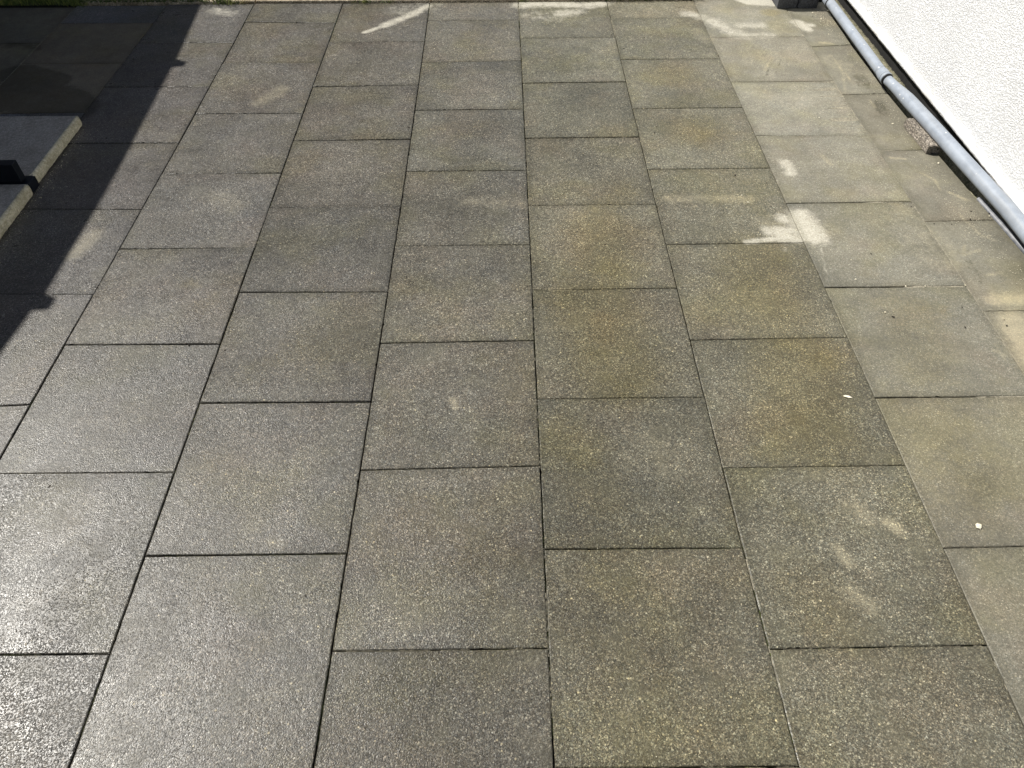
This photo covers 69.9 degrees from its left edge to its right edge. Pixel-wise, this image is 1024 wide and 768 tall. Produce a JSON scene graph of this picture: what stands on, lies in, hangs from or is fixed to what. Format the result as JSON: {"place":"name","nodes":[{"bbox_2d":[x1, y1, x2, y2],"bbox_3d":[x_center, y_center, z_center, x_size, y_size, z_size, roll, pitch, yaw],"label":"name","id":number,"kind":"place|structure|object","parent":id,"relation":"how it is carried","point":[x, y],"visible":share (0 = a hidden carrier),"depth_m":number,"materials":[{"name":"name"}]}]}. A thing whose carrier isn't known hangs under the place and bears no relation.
{"place":"outdoors","nodes":[
{"label":"outdoors","id":0,"kind":"place"},
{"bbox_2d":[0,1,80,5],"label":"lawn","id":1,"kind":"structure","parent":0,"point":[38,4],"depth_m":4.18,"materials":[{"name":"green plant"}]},
{"label":"ground","id":2,"kind":"structure","parent":0,"visible":0},
{"bbox_2d":[0,405,29,459],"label":"paving slab","id":3,"kind":"structure","parent":2,"relation":"on","point":[11,418],"depth_m":2.13,"materials":[{"name":"concrete"}]},
{"bbox_2d":[0,44,38,83],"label":"paving slab","id":4,"kind":"structure","parent":2,"relation":"on","point":[13,57],"depth_m":3.73,"materials":[{"name":"concrete"}]},
{"bbox_2d":[0,8,73,43],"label":"paving slab","id":5,"kind":"structure","parent":2,"relation":"on","point":[28,25],"depth_m":3.99,"materials":[{"name":"concrete"}]},
{"bbox_2d":[0,113,83,118],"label":"paving slab","id":6,"kind":"structure","parent":2,"relation":"on","point":[79,115],"depth_m":3.32,"materials":[{"name":"concrete"}]},
{"bbox_2d":[0,116,81,181],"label":"step slab","id":7,"kind":"structure","parent":6,"relation":"on","point":[35,146],"depth_m":3.10,"materials":[{"name":"stone"}]},
{"bbox_2d":[0,294,92,406],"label":"paving slab","id":8,"kind":"structure","parent":2,"relation":"on","point":[34,338],"depth_m":2.36,"materials":[{"name":"concrete"}]},
{"bbox_2d":[0,655,109,767],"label":"paving slab","id":9,"kind":"structure","parent":2,"relation":"on","point":[46,701],"depth_m":1.59,"materials":[{"name":"concrete"}]},
{"bbox_2d":[0,63,121,113],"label":"paving slab","id":10,"kind":"structure","parent":2,"relation":"on","point":[48,88],"depth_m":3.50,"materials":[{"name":"concrete"}]},
{"bbox_2d":[0,209,140,294],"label":"paving slab","id":11,"kind":"structure","parent":2,"relation":"on","point":[59,252],"depth_m":2.66,"materials":[{"name":"concrete"}]},
{"bbox_2d":[0,184,32,238],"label":"step slab","id":12,"kind":"structure","parent":11,"relation":"on","point":[14,199],"depth_m":2.80,"materials":[{"name":"stone"}]},
{"bbox_2d":[0,473,174,654],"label":"paving slab","id":13,"kind":"structure","parent":2,"relation":"on","point":[72,559],"depth_m":1.84,"materials":[{"name":"concrete"}]},
{"bbox_2d":[22,23,152,63],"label":"paving slab","id":14,"kind":"structure","parent":2,"relation":"on","point":[81,43],"depth_m":3.82,"materials":[{"name":"concrete"}]},
{"bbox_2d":[23,143,178,209],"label":"paving slab","id":15,"kind":"structure","parent":2,"relation":"on","point":[106,176],"depth_m":2.98,"materials":[{"name":"concrete"}]},
{"bbox_2d":[0,345,219,473],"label":"paving slab","id":16,"kind":"structure","parent":2,"relation":"on","point":[113,408],"depth_m":2.15,"materials":[{"name":"concrete"}]},
{"bbox_2d":[61,6,166,22],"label":"paving slab","id":17,"kind":"structure","parent":2,"relation":"on","point":[116,14],"depth_m":4.07,"materials":[{"name":"concrete"}]},
{"bbox_2d":[68,87,208,143],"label":"paving slab","id":18,"kind":"structure","parent":2,"relation":"on","point":[119,115],"depth_m":3.32,"materials":[{"name":"concrete"}]},
{"bbox_2d":[65,248,254,345],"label":"paving slab","id":19,"kind":"structure","parent":2,"relation":"on","point":[163,296],"depth_m":2.48,"materials":[{"name":"concrete"}]},
{"bbox_2d":[82,0,255,5],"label":"kerb stone","id":20,"kind":"object","parent":2,"relation":"on","point":[121,3],"visible":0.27,"depth_m":4.17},
{"bbox_2d":[80,0,230,2],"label":"moss","id":21,"kind":"object","parent":20,"relation":"on","point":[153,1],"visible":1,"depth_m":4.17,"materials":[{"name":"green plant"}]},
{"bbox_2d":[105,43,233,87],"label":"paving slab","id":22,"kind":"structure","parent":2,"relation":"on","point":[171,65],"depth_m":3.65,"materials":[{"name":"concrete"}]},
{"bbox_2d":[139,4,253,42],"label":"paving slab","id":23,"kind":"structure","parent":2,"relation":"on","point":[186,24],"depth_m":3.98,"materials":[{"name":"concrete"}]},
{"bbox_2d":[210,0,240,5],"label":"grass tuft","id":24,"kind":"object","parent":23,"relation":"on","point":[226,2],"visible":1,"depth_m":4.16,"materials":[{"name":"green plant"}]},
{"bbox_2d":[120,174,280,249],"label":"paving slab","id":25,"kind":"structure","parent":2,"relation":"on","point":[191,211],"depth_m":2.82,"materials":[{"name":"concrete"}]},
{"bbox_2d":[70,554,346,767],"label":"paving slab","id":26,"kind":"structure","parent":2,"relation":"on","point":[219,661],"depth_m":1.65,"materials":[{"name":"concrete"}]},
{"bbox_2d":[163,114,302,174],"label":"paving slab","id":27,"kind":"structure","parent":2,"relation":"on","point":[246,143],"depth_m":3.15,"materials":[{"name":"concrete"}]},
{"bbox_2d":[146,403,370,556],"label":"paving slab","id":28,"kind":"structure","parent":2,"relation":"on","point":[266,479],"depth_m":1.98,"materials":[{"name":"concrete"}]},
{"bbox_2d":[196,63,320,113],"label":"paving slab","id":29,"kind":"structure","parent":2,"relation":"on","point":[285,88],"depth_m":3.48,"materials":[{"name":"concrete"}]},
{"bbox_2d":[223,22,335,63],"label":"paving slab","id":30,"kind":"structure","parent":2,"relation":"on","point":[268,43],"depth_m":3.82,"materials":[{"name":"concrete"}]},
{"bbox_2d":[200,292,387,403],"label":"paving slab","id":31,"kind":"structure","parent":2,"relation":"on","point":[301,347],"depth_m":2.32,"materials":[{"name":"concrete"}]},
{"bbox_2d":[245,4,342,22],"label":"paving slab","id":32,"kind":"structure","parent":2,"relation":"on","point":[289,13],"depth_m":4.08,"materials":[{"name":"concrete"}]},
{"bbox_2d":[240,207,399,292],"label":"paving slab","id":33,"kind":"structure","parent":2,"relation":"on","point":[329,250],"depth_m":2.65,"materials":[{"name":"concrete"}]},
{"bbox_2d":[270,140,410,208],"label":"paving slab","id":34,"kind":"structure","parent":2,"relation":"on","point":[354,173],"depth_m":2.99,"materials":[{"name":"concrete"}]},
{"bbox_2d":[256,0,430,3],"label":"kerb stone","id":35,"kind":"object","parent":2,"relation":"on","point":[325,1],"visible":0.24,"depth_m":4.18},
{"bbox_2d":[294,85,417,141],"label":"paving slab","id":36,"kind":"structure","parent":2,"relation":"on","point":[359,113],"depth_m":3.32,"materials":[{"name":"concrete"}]},
{"bbox_2d":[313,41,423,86],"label":"paving slab","id":37,"kind":"structure","parent":2,"relation":"on","point":[346,64],"depth_m":3.65,"materials":[{"name":"concrete"}]},
{"bbox_2d":[0,0,746,767],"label":"joint bed","id":38,"kind":"object","parent":2,"relation":"on","point":[386,304],"visible":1,"depth_m":2.63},
{"bbox_2d":[0,160,39,192],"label":"steel beam","id":39,"kind":"structure","parent":38,"relation":"on","point":[11,172],"depth_m":2.85,"materials":[{"name":"black metal"}]},
{"bbox_2d":[0,8,74,84],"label":"joint sand","id":40,"kind":"structure","parent":38,"relation":"on","point":[30,54],"depth_m":3.71,"materials":[{"name":"black sand"}]},
{"bbox_2d":[62,0,87,7],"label":"grass tuft","id":41,"kind":"object","parent":38,"relation":"on","point":[72,4],"visible":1,"depth_m":4.15,"materials":[{"name":"green plant"}]},
{"bbox_2d":[0,5,967,767],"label":"joint moss","id":42,"kind":"object","parent":38,"relation":"on","point":[346,555],"visible":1,"depth_m":1.84,"materials":[{"name":"plant"}]},
{"bbox_2d":[3,13,1021,756],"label":"paved floor","id":43,"kind":"structure","parent":38,"relation":"on","point":[689,139],"depth_m":2.84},
{"bbox_2d":[346,3,1023,767],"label":"joint grit","id":44,"kind":"object","parent":38,"relation":"on","point":[692,397],"visible":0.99,"depth_m":1.85,"materials":[{"name":"black gravel"}]},
{"bbox_2d":[788,12,1023,396],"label":"joint sand","id":45,"kind":"structure","parent":38,"relation":"on","point":[846,107],"depth_m":3.28,"materials":[{"name":"grey sand"}]},
{"bbox_2d":[330,3,429,42],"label":"paving slab","id":46,"kind":"structure","parent":2,"relation":"on","point":[378,22],"depth_m":3.99,"materials":[{"name":"concrete"}]},
{"bbox_2d":[314,649,552,767],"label":"paving slab","id":47,"kind":"structure","parent":2,"relation":"on","point":[448,709],"depth_m":1.58,"materials":[{"name":"concrete"}]},
{"bbox_2d":[333,467,547,651],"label":"paving slab","id":48,"kind":"structure","parent":2,"relation":"on","point":[439,559],"depth_m":1.82,"materials":[{"name":"concrete"}]},
{"bbox_2d":[361,341,538,470],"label":"paving slab","id":49,"kind":"structure","parent":2,"relation":"on","point":[454,405],"depth_m":2.16,"materials":[{"name":"concrete"}]},
{"bbox_2d":[381,245,533,343],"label":"paving slab","id":50,"kind":"structure","parent":2,"relation":"on","point":[452,294],"depth_m":2.49,"materials":[{"name":"concrete"}]},
{"bbox_2d":[396,171,529,245],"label":"paving slab","id":51,"kind":"structure","parent":2,"relation":"on","point":[456,208],"depth_m":2.83,"materials":[{"name":"concrete"}]},
{"bbox_2d":[407,109,525,171],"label":"paving slab","id":52,"kind":"structure","parent":2,"relation":"on","point":[467,140],"depth_m":3.16,"materials":[{"name":"concrete"}]},
{"bbox_2d":[415,61,522,110],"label":"paving slab","id":53,"kind":"structure","parent":2,"relation":"on","point":[491,85],"depth_m":3.50,"materials":[{"name":"concrete"}]},
{"bbox_2d":[422,20,520,62],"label":"paving slab","id":54,"kind":"structure","parent":2,"relation":"on","point":[473,41],"depth_m":3.83,"materials":[{"name":"concrete"}]},
{"bbox_2d":[428,2,518,20],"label":"paving slab","id":55,"kind":"structure","parent":2,"relation":"on","point":[469,11],"depth_m":4.10,"materials":[{"name":"concrete"}]},
{"bbox_2d":[432,0,604,3],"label":"kerb stone","id":56,"kind":"object","parent":2,"relation":"on","point":[468,1],"visible":0.1,"depth_m":4.19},
{"bbox_2d":[519,2,614,40],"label":"paving slab","id":57,"kind":"structure","parent":2,"relation":"on","point":[565,19],"depth_m":4.01,"materials":[{"name":"concrete"}]},
{"bbox_2d":[521,38,625,83],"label":"paving slab","id":58,"kind":"structure","parent":2,"relation":"on","point":[570,60],"depth_m":3.68,"materials":[{"name":"concrete"}]},
{"bbox_2d":[523,82,638,140],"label":"paving slab","id":59,"kind":"structure","parent":2,"relation":"on","point":[577,110],"depth_m":3.34,"materials":[{"name":"concrete"}]},
{"bbox_2d":[525,138,654,205],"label":"paving slab","id":60,"kind":"structure","parent":2,"relation":"on","point":[584,171],"depth_m":3.00,"materials":[{"name":"concrete"}]},
{"bbox_2d":[528,204,675,289],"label":"paving slab","id":61,"kind":"structure","parent":2,"relation":"on","point":[570,250],"depth_m":2.66,"materials":[{"name":"concrete"}]},
{"bbox_2d":[533,289,703,398],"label":"paving slab","id":62,"kind":"structure","parent":2,"relation":"on","point":[599,344],"depth_m":2.33,"materials":[{"name":"concrete"}]},
{"bbox_2d":[538,398,741,549],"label":"paving slab","id":63,"kind":"structure","parent":2,"relation":"on","point":[632,473],"depth_m":1.99,"materials":[{"name":"concrete"}]},
{"bbox_2d":[606,0,689,1],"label":"kerb stone","id":64,"kind":"object","parent":2,"relation":"on","point":[641,0],"depth_m":4.20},
{"bbox_2d":[607,1,700,18],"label":"paving slab","id":65,"kind":"structure","parent":2,"relation":"on","point":[662,9],"depth_m":4.11,"materials":[{"name":"concrete"}]},
{"bbox_2d":[611,18,719,59],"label":"paving slab","id":66,"kind":"structure","parent":2,"relation":"on","point":[659,38],"depth_m":3.85,"materials":[{"name":"concrete"}]},
{"bbox_2d":[545,548,797,767],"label":"paving slab","id":67,"kind":"structure","parent":2,"relation":"on","point":[663,655],"depth_m":1.65,"materials":[{"name":"concrete"}]},
{"bbox_2d":[621,59,741,109],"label":"paving slab","id":68,"kind":"structure","parent":2,"relation":"on","point":[675,83],"depth_m":3.51,"materials":[{"name":"concrete"}]},
{"bbox_2d":[633,108,768,170],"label":"paving slab","id":69,"kind":"structure","parent":2,"relation":"on","point":[721,138],"depth_m":3.17,"materials":[{"name":"concrete"}]},
{"bbox_2d":[647,168,802,245],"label":"paving slab","id":70,"kind":"structure","parent":2,"relation":"on","point":[702,206],"depth_m":2.83,"materials":[{"name":"concrete"}]},
{"bbox_2d":[692,0,802,37],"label":"paving slab","id":71,"kind":"structure","parent":2,"relation":"on","point":[744,18],"depth_m":4.02,"materials":[{"name":"concrete"}]},
{"bbox_2d":[772,0,797,7],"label":"palisade block","id":72,"kind":"structure","parent":71,"relation":"on","point":[785,3],"depth_m":4.10,"materials":[{"name":"concrete"}]},
{"bbox_2d":[666,243,846,341],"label":"paving slab","id":73,"kind":"structure","parent":2,"relation":"on","point":[720,298],"depth_m":2.50,"materials":[{"name":"concrete"}]},
{"bbox_2d":[711,36,832,81],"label":"paving slab","id":74,"kind":"structure","parent":2,"relation":"on","point":[769,59],"depth_m":3.69,"materials":[{"name":"concrete"}]},
{"bbox_2d":[690,338,904,469],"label":"paving slab","id":75,"kind":"structure","parent":2,"relation":"on","point":[777,403],"depth_m":2.16,"materials":[{"name":"concrete"}]},
{"bbox_2d":[731,82,867,136],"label":"paving slab","id":76,"kind":"structure","parent":2,"relation":"on","point":[797,108],"depth_m":3.35,"materials":[{"name":"concrete"}]},
{"bbox_2d":[786,2,850,46],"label":"paving slab","id":77,"kind":"structure","parent":2,"relation":"on","point":[815,31],"depth_m":3.95,"materials":[{"name":"concrete"}]},
{"bbox_2d":[797,0,818,7],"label":"palisade block","id":78,"kind":"structure","parent":77,"relation":"on","point":[807,3],"depth_m":4.10,"materials":[{"name":"concrete"}]},
{"bbox_2d":[756,136,910,203],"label":"paving slab","id":79,"kind":"structure","parent":2,"relation":"on","point":[830,169],"depth_m":3.00,"materials":[{"name":"concrete"}]},
{"bbox_2d":[812,45,886,94],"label":"paving slab","id":80,"kind":"structure","parent":2,"relation":"on","point":[843,69],"depth_m":3.60,"materials":[{"name":"concrete"}]},
{"bbox_2d":[723,466,985,649],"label":"paving slab","id":81,"kind":"structure","parent":2,"relation":"on","point":[846,557],"depth_m":1.82,"materials":[{"name":"concrete"}]},
{"bbox_2d":[833,18,906,116],"bbox_3d":[1.863,-0.457,2.697,0.270,0.001,5.200,-1,48,0],"label":"gap bed","id":82,"kind":"object","parent":2,"relation":"on","point":[867,65],"depth_m":3.78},
{"bbox_2d":[819,0,1013,231],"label":"sand strip","id":83,"kind":"object","parent":82,"relation":"on","point":[962,177],"visible":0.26,"depth_m":3.46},
{"bbox_2d":[977,197,1023,253],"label":"corrugated hose","id":84,"kind":"object","parent":83,"relation":"on","point":[1006,228],"visible":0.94,"depth_m":2.75,"materials":[{"name":"plastic"}]},
{"bbox_2d":[786,202,964,287],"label":"paving slab","id":85,"kind":"structure","parent":2,"relation":"on","point":[898,241],"depth_m":2.67,"materials":[{"name":"concrete"}]},
{"bbox_2d":[843,94,921,150],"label":"paving slab","id":86,"kind":"structure","parent":2,"relation":"on","point":[877,117],"depth_m":3.28,"materials":[{"name":"concrete"}]},
{"bbox_2d":[903,118,940,153],"bbox_3d":[1.766,-1.069,3.154,0.063,0.040,0.240,-2,48,-2],"label":"concrete block","id":87,"kind":"object","parent":86,"relation":"on","point":[922,137],"depth_m":3.13,"materials":[{"name":"beige concrete"}]},
{"bbox_2d":[822,0,1023,243],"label":"drain pipe","id":88,"kind":"object","parent":87,"relation":"on","point":[1001,202],"visible":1,"depth_m":3.05,"materials":[{"name":"grey plastic"}]},
{"bbox_2d":[770,646,1023,767],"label":"paving slab","id":89,"kind":"structure","parent":2,"relation":"on","point":[926,707],"depth_m":1.58,"materials":[{"name":"concrete"}]},
{"bbox_2d":[825,287,1023,398],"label":"paving slab","id":90,"kind":"structure","parent":2,"relation":"on","point":[947,353],"depth_m":2.33,"materials":[{"name":"concrete"}]},
{"bbox_2d":[838,0,1023,213],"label":"house wall","id":91,"kind":"structure","parent":2,"relation":"on","point":[957,67],"depth_m":3.01,"materials":[{"name":"white paint"}]},
{"bbox_2d":[879,150,993,221],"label":"paving slab","id":92,"kind":"structure","parent":2,"relation":"on","point":[922,188],"depth_m":2.92,"materials":[{"name":"concrete"}]},
{"bbox_2d":[875,397,1023,548],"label":"paving slab","id":93,"kind":"structure","parent":2,"relation":"on","point":[963,459],"depth_m":2.02,"materials":[{"name":"concrete"}]},
{"bbox_2d":[925,220,1023,310],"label":"paving slab","id":94,"kind":"structure","parent":2,"relation":"on","point":[974,260],"depth_m":2.61,"materials":[{"name":"concrete"}]},
{"bbox_2d":[943,547,1023,726],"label":"paving slab","id":95,"kind":"structure","parent":2,"relation":"on","point":[990,581],"depth_m":1.75,"materials":[{"name":"concrete"}]},
{"bbox_2d":[983,311,1023,373],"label":"paving slab","id":96,"kind":"structure","parent":2,"relation":"on","point":[1011,335],"depth_m":2.37,"materials":[{"name":"concrete"}]},
{"label":"lawn","id":97,"kind":"structure","parent":0,"visible":0},
{"bbox_2d":[0,0,684,5],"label":"grass","id":98,"kind":"structure","parent":97,"relation":"on","point":[8,2],"depth_m":4.17,"materials":[{"name":"green plant"}]}
]}

